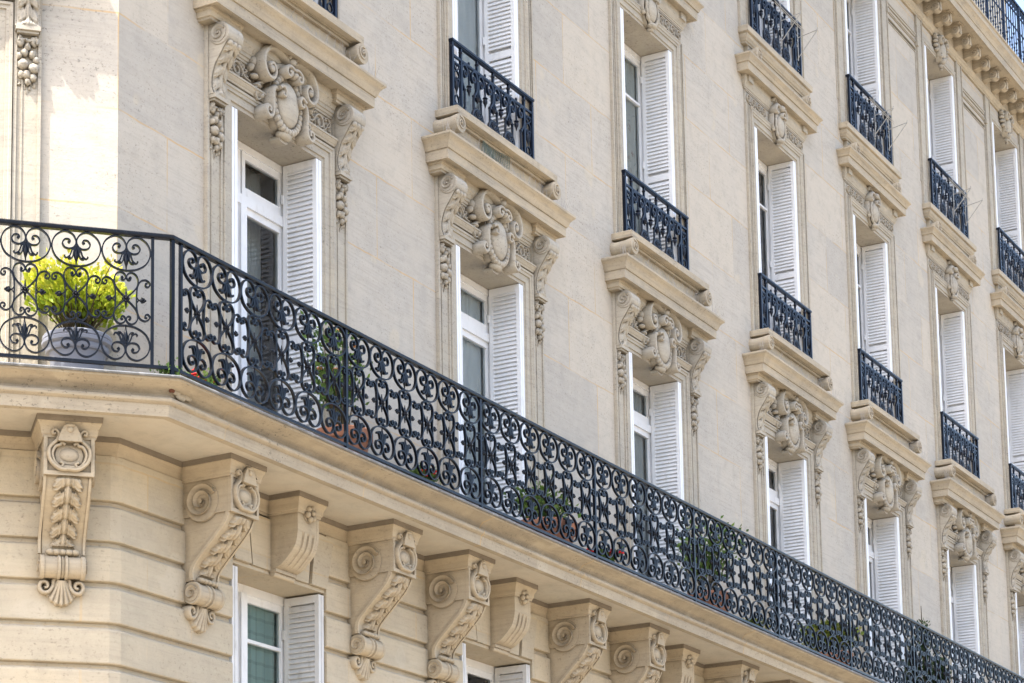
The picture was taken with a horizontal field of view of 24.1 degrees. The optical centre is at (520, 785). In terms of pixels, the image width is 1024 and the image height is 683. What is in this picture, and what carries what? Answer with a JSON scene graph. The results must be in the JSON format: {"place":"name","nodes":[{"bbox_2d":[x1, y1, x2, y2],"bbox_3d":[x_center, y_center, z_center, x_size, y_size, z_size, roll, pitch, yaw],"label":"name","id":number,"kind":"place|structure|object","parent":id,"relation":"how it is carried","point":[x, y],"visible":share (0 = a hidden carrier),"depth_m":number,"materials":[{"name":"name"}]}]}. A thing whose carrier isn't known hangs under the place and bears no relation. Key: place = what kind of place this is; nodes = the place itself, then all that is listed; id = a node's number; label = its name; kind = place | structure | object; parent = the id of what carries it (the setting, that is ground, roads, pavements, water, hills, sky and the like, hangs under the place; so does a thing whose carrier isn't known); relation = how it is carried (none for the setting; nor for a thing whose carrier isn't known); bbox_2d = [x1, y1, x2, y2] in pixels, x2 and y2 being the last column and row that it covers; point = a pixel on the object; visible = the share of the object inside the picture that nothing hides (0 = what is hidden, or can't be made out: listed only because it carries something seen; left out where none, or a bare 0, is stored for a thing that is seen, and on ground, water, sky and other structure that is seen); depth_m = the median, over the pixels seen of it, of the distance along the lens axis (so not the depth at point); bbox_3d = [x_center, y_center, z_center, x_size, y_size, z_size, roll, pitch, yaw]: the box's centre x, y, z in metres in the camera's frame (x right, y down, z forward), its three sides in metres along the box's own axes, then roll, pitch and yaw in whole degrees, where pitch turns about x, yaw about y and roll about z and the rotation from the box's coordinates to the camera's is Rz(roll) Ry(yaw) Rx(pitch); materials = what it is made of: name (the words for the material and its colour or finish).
{"place":"outdoors","nodes":[
{"label":"outdoors","id":0,"kind":"place"},
{"bbox_2d":[1006,0,1023,61],"label":"sky","id":1,"kind":"structure","parent":0,"point":[1020,2],"materials":[{"name":"white"}]},
{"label":"pavement","id":2,"kind":"structure","parent":0,"visible":0},
{"bbox_2d":[0,0,1023,682],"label":"apartment building","id":3,"kind":"structure","parent":2,"relation":"on","point":[160,528],"depth_m":23.43,"materials":[{"name":"stone"}]},
{"bbox_2d":[21,247,135,368],"bbox_3d":[-3.231,-3.387,17.517,0.814,0.977,0.820,-3,-9,15],"label":"potted plant","id":4,"kind":"object","parent":3,"relation":"on","point":[50,298],"visible":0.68,"depth_m":17.39,"materials":[{"name":"green plant"}]},
{"bbox_2d":[149,357,182,374],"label":"potted plant","id":5,"kind":"object","parent":3,"relation":"on","point":[164,371],"visible":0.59,"depth_m":17.31,"materials":[{"name":"green plant"}]},
{"bbox_2d":[178,367,220,388],"bbox_3d":[-2.410,-2.983,17.907,0.389,0.263,0.426,-2,-9,8],"label":"potted plant","id":6,"kind":"object","parent":3,"relation":"on","point":[210,379],"visible":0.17,"depth_m":17.80,"materials":[{"name":"green plant"}]},
{"bbox_2d":[245,168,260,408],"bbox_3d":[-2.340,-3.994,20.593,0.044,2.750,0.400,-6,-10,29],"label":"curtain","id":7,"kind":"object","parent":3,"relation":"hanging from","point":[252,181],"visible":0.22,"depth_m":20.76,"materials":[{"name":"grey fabric"}]},
{"bbox_2d":[247,605,276,682],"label":"curtain","id":8,"kind":"object","parent":3,"relation":"hanging from","point":[262,628],"visible":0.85,"depth_m":20.05,"materials":[{"name":"green fabric"}]},
{"bbox_2d":[229,565,323,682],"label":"window","id":9,"kind":"structure","parent":3,"relation":"in","point":[299,649],"depth_m":20.07,"materials":[{"name":"white paint"}]},
{"bbox_2d":[232,106,322,432],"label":"window","id":10,"kind":"structure","parent":3,"relation":"in","point":[294,219],"depth_m":20.58,"materials":[{"name":"white paint"}]},
{"bbox_2d":[270,2,379,76],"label":"bird spikes","id":11,"kind":"object","parent":3,"relation":"on","point":[334,46],"visible":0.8,"depth_m":20.70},
{"bbox_2d":[318,0,336,17],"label":"window guard","id":12,"kind":"object","parent":3,"relation":"attached to","point":[324,4],"visible":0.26,"depth_m":20.94,"materials":[{"name":"blue paint"}]},
{"bbox_2d":[300,310,372,455],"bbox_3d":[-1.528,-3.269,19.903,0.633,1.386,0.652,5,-11,-37],"label":"potted plant","id":13,"kind":"object","parent":3,"relation":"on","point":[321,371],"visible":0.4,"depth_m":19.80,"materials":[{"name":"green plant"}]},
{"bbox_2d":[397,464,441,484],"bbox_3d":[-0.853,-2.619,20.606,0.405,0.285,0.403,6,-11,-38],"label":"potted plant","id":14,"kind":"object","parent":3,"relation":"on","point":[415,471],"visible":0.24,"depth_m":20.50,"materials":[{"name":"green plant"}]},
{"bbox_2d":[458,0,478,113],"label":"curtain","id":15,"kind":"object","parent":3,"relation":"hanging from","point":[467,26],"visible":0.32,"depth_m":24.19,"materials":[{"name":"white fabric"}]},
{"bbox_2d":[461,290,484,505],"bbox_3d":[-0.504,-3.588,23.537,0.045,2.750,0.660,-6,-10,29],"label":"curtain","id":16,"kind":"object","parent":3,"relation":"hanging from","point":[471,306],"visible":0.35,"depth_m":23.69,"materials":[{"name":"white fabric"}]},
{"bbox_2d":[452,0,519,148],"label":"window","id":17,"kind":"structure","parent":3,"relation":"in","point":[497,20],"depth_m":24.19,"materials":[{"name":"white paint"}]},
{"bbox_2d":[448,37,534,159],"bbox_3d":[-0.283,-6.633,23.453,0.105,0.765,1.614,-6,-10,29],"label":"window guard","id":18,"kind":"object","parent":3,"relation":"attached to","point":[515,107],"visible":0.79,"depth_m":23.41,"materials":[{"name":"blue paint"}]},
{"bbox_2d":[456,245,526,521],"bbox_3d":[-0.450,-3.609,23.128,0.424,2.931,1.330,-6,-10,29],"label":"window","id":19,"kind":"structure","parent":3,"relation":"in","point":[500,334],"depth_m":23.68,"materials":[{"name":"white paint"}]},
{"bbox_2d":[459,643,529,682],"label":"window","id":20,"kind":"structure","parent":3,"relation":"in","point":[474,671],"depth_m":23.20,"materials":[{"name":"white paint"}]},
{"bbox_2d":[481,143,509,169],"bbox_3d":[-0.237,-6.068,23.181,0.039,0.208,0.573,-6,-10,28],"label":"green netting","id":21,"kind":"object","parent":3,"relation":"on","point":[489,149],"visible":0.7,"depth_m":23.15,"materials":[{"name":"plastic"}]},
{"bbox_2d":[442,120,569,209],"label":"bird spikes","id":22,"kind":"object","parent":3,"relation":"on","point":[505,163],"visible":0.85,"depth_m":23.31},
{"bbox_2d":[0,218,1023,682],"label":"balcony railing","id":23,"kind":"object","parent":3,"relation":"attached to","point":[962,654],"visible":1,"depth_m":21.08,"materials":[{"name":"black metal"}]},
{"bbox_2d":[503,474,580,546],"bbox_3d":[0.215,-2.546,22.914,0.739,0.781,0.826,-1,-8,2],"label":"potted plant","id":24,"kind":"object","parent":3,"relation":"on","point":[541,501],"visible":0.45,"depth_m":22.70,"materials":[{"name":"green plant"}]},
{"bbox_2d":[586,546,623,564],"bbox_3d":[0.785,-2.207,23.590,0.410,0.290,0.430,4,-10,-29],"label":"potted plant","id":25,"kind":"object","parent":3,"relation":"on","point":[608,554],"visible":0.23,"depth_m":23.48,"materials":[{"name":"green plant"}]},
{"bbox_2d":[624,58,639,234],"bbox_3d":[1.202,-7.076,27.245,0.045,2.680,0.760,-6,-10,29],"label":"curtain","id":26,"kind":"object","parent":3,"relation":"hanging from","point":[631,122],"visible":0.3,"depth_m":27.46,"materials":[{"name":"fabric"}]},
{"bbox_2d":[633,391,648,579],"bbox_3d":[1.275,-3.150,26.693,0.044,2.750,0.660,-6,-10,29],"label":"curtain","id":27,"kind":"object","parent":3,"relation":"hanging from","point":[639,444],"visible":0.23,"depth_m":26.90,"materials":[{"name":"grey fabric"}]},
{"bbox_2d":[620,7,676,260],"bbox_3d":[1.258,-7.157,26.878,0.424,2.750,1.330,-6,-10,29],"label":"window","id":28,"kind":"structure","parent":3,"relation":"in","point":[653,103],"depth_m":27.42,"materials":[{"name":"white paint"}]},
{"bbox_2d":[621,169,688,269],"bbox_3d":[1.496,-6.194,26.610,0.105,0.765,1.614,-6,-10,29],"label":"window guard","id":29,"kind":"object","parent":3,"relation":"attached to","point":[662,216],"visible":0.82,"depth_m":26.56,"materials":[{"name":"blue paint"}]},
{"bbox_2d":[629,352,686,596],"bbox_3d":[1.329,-3.171,26.284,0.424,2.931,1.330,-6,-10,29],"label":"window","id":30,"kind":"structure","parent":3,"relation":"in","point":[660,427],"depth_m":26.85,"materials":[{"name":"white paint"}]},
{"bbox_2d":[619,242,718,313],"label":"bird spikes","id":31,"kind":"object","parent":3,"relation":"on","point":[715,310],"visible":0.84,"depth_m":26.47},
{"bbox_2d":[672,515,748,615],"bbox_3d":[2.054,-2.318,26.164,0.842,1.224,0.865,1,-9,-14],"label":"potted plant","id":32,"kind":"object","parent":3,"relation":"on","point":[709,566],"visible":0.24,"depth_m":26.05,"materials":[{"name":"green plant"}]},
{"bbox_2d":[743,618,769,630],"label":"potted plant","id":33,"kind":"object","parent":3,"relation":"on","point":[751,620],"visible":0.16,"depth_m":26.70,"materials":[{"name":"green plant"}]},
{"bbox_2d":[753,0,791,65],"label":"window","id":34,"kind":"structure","parent":3,"relation":"in","point":[785,3],"depth_m":31.00,"materials":[{"name":"white paint"}]},
{"bbox_2d":[749,0,801,75],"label":"window guard","id":35,"kind":"object","parent":3,"relation":"attached to","point":[769,8],"visible":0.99,"depth_m":30.37,"materials":[{"name":"blue paint"}]},
{"bbox_2d":[774,0,817,60],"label":"drying rack","id":36,"kind":"object","parent":35,"relation":"hanging from","point":[794,21],"visible":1,"depth_m":30.60,"materials":[{"name":"grey metal"}]},
{"bbox_2d":[754,126,801,350],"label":"window","id":37,"kind":"structure","parent":3,"relation":"in","point":[779,208],"depth_m":30.60,"materials":[{"name":"white paint"}]},
{"bbox_2d":[758,273,812,358],"bbox_3d":[3.285,-5.753,29.784,0.105,0.765,1.614,-6,-10,29],"label":"window guard","id":38,"kind":"object","parent":3,"relation":"attached to","point":[787,310],"visible":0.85,"depth_m":29.73,"materials":[{"name":"blue paint"}]},
{"bbox_2d":[765,437,811,652],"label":"window","id":39,"kind":"structure","parent":3,"relation":"in","point":[788,498],"depth_m":30.04,"materials":[{"name":"white paint"}]},
{"bbox_2d":[758,341,838,397],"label":"bird spikes","id":40,"kind":"object","parent":3,"relation":"on","point":[794,367],"visible":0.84,"depth_m":29.42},
{"bbox_2d":[798,615,863,666],"bbox_3d":[3.802,-1.654,29.333,0.802,0.781,0.805,-1,-8,0],"label":"potted plant","id":41,"kind":"object","parent":3,"relation":"on","point":[827,633],"visible":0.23,"depth_m":29.15,"materials":[{"name":"green plant"}]},
{"bbox_2d":[844,0,882,153],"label":"window","id":42,"kind":"structure","parent":3,"relation":"in","point":[863,64],"depth_m":34.02,"materials":[{"name":"white paint"}]},
{"bbox_2d":[845,74,892,164],"bbox_3d":[4.829,-9.189,33.218,0.105,0.765,1.614,-6,-10,29],"label":"window guard","id":43,"kind":"object","parent":3,"relation":"attached to","point":[862,102],"visible":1,"depth_m":33.12,"materials":[{"name":"blue paint"}]},
{"bbox_2d":[869,97,907,150],"bbox_3d":[5.173,-9.253,33.444,0.301,0.586,0.970,-6,-10,29],"label":"drying rack","id":44,"kind":"object","parent":43,"relation":"hanging from","point":[887,116],"visible":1,"depth_m":33.47,"materials":[{"name":"grey metal"}]},
{"bbox_2d":[853,214,893,413],"bbox_3d":[4.660,-6.318,32.915,0.424,2.750,1.330,-6,-10,29],"label":"window","id":45,"kind":"structure","parent":3,"relation":"in","point":[871,262],"depth_m":33.46,"materials":[{"name":"white paint"}]},
{"bbox_2d":[857,348,903,423],"bbox_3d":[4.898,-5.356,32.647,0.105,0.765,1.614,-6,-10,29],"label":"window guard","id":46,"kind":"object","parent":3,"relation":"attached to","point":[880,379],"visible":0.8,"depth_m":32.59,"materials":[{"name":"blue paint"}]},
{"bbox_2d":[864,498,904,682],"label":"window","id":47,"kind":"structure","parent":3,"relation":"in","point":[882,535],"depth_m":32.90,"materials":[{"name":"white paint"}]},
{"bbox_2d":[860,414,926,458],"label":"bird spikes","id":48,"kind":"object","parent":3,"relation":"on","point":[890,435],"visible":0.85,"depth_m":32.56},
{"bbox_2d":[902,609,951,682],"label":"potted plant","id":49,"kind":"object","parent":3,"relation":"on","point":[932,662],"visible":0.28,"depth_m":32.28,"materials":[{"name":"green plant"}]},
{"bbox_2d":[924,45,959,229],"bbox_3d":[6.196,-9.708,36.324,0.424,2.655,1.330,-6,-10,29],"label":"window","id":50,"kind":"structure","parent":3,"relation":"in","point":[940,91],"depth_m":36.87,"materials":[{"name":"white paint"}]},
{"bbox_2d":[928,158,968,238],"bbox_3d":[6.433,-8.794,36.063,0.105,0.765,1.614,-6,-10,29],"label":"window guard","id":51,"kind":"object","parent":3,"relation":"attached to","point":[936,177],"visible":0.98,"depth_m":35.96,"materials":[{"name":"blue paint"}]},
{"bbox_2d":[949,177,982,225],"bbox_3d":[6.777,-8.858,36.289,0.301,0.586,0.970,-6,-10,29],"label":"drying rack","id":52,"kind":"object","parent":51,"relation":"hanging from","point":[961,191],"visible":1,"depth_m":36.31,"materials":[{"name":"grey metal"}]},
{"bbox_2d":[935,287,971,472],"bbox_3d":[6.263,-5.923,35.760,0.424,2.750,1.330,-6,-10,29],"label":"window","id":53,"kind":"structure","parent":3,"relation":"in","point":[951,326],"depth_m":36.31,"materials":[{"name":"white paint"}]},
{"bbox_2d":[940,411,979,478],"bbox_3d":[6.502,-4.961,35.492,0.105,0.765,1.614,-6,-10,29],"label":"window guard","id":54,"kind":"object","parent":3,"relation":"attached to","point":[957,437],"visible":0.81,"depth_m":35.43,"materials":[{"name":"blue paint"}]},
{"bbox_2d":[947,549,980,682],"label":"window","id":55,"kind":"structure","parent":3,"relation":"in","point":[964,623],"depth_m":35.76,"materials":[{"name":"white paint"}]},
{"bbox_2d":[944,470,1000,507],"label":"bird spikes","id":56,"kind":"object","parent":3,"relation":"on","point":[969,490],"visible":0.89,"depth_m":35.25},
{"bbox_2d":[973,0,1023,62],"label":"roof railing","id":57,"kind":"object","parent":3,"relation":"on","point":[1018,13],"visible":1,"depth_m":38.47,"materials":[{"name":"black metal"}]},
{"bbox_2d":[992,122,1023,286],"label":"window","id":58,"kind":"structure","parent":3,"relation":"in","point":[1005,162],"depth_m":39.62,"materials":[{"name":"white paint"}]},
{"bbox_2d":[996,227,1023,291],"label":"window guard","id":59,"kind":"object","parent":3,"relation":"attached to","point":[1003,245],"visible":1,"depth_m":38.58,"materials":[{"name":"blue paint"}]},
{"bbox_2d":[1003,348,1023,506],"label":"window","id":60,"kind":"structure","parent":3,"relation":"in","point":[1014,379],"depth_m":39.08,"materials":[{"name":"white paint"}]},
{"bbox_2d":[1008,463,1023,509],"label":"window guard","id":61,"kind":"object","parent":3,"relation":"attached to","point":[1015,480],"visible":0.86,"depth_m":37.74,"materials":[{"name":"blue paint"}]},
{"bbox_2d":[1015,592,1023,676],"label":"window","id":62,"kind":"structure","parent":3,"relation":"in","point":[1020,610],"depth_m":38.59,"materials":[{"name":"white paint"}]}
]}

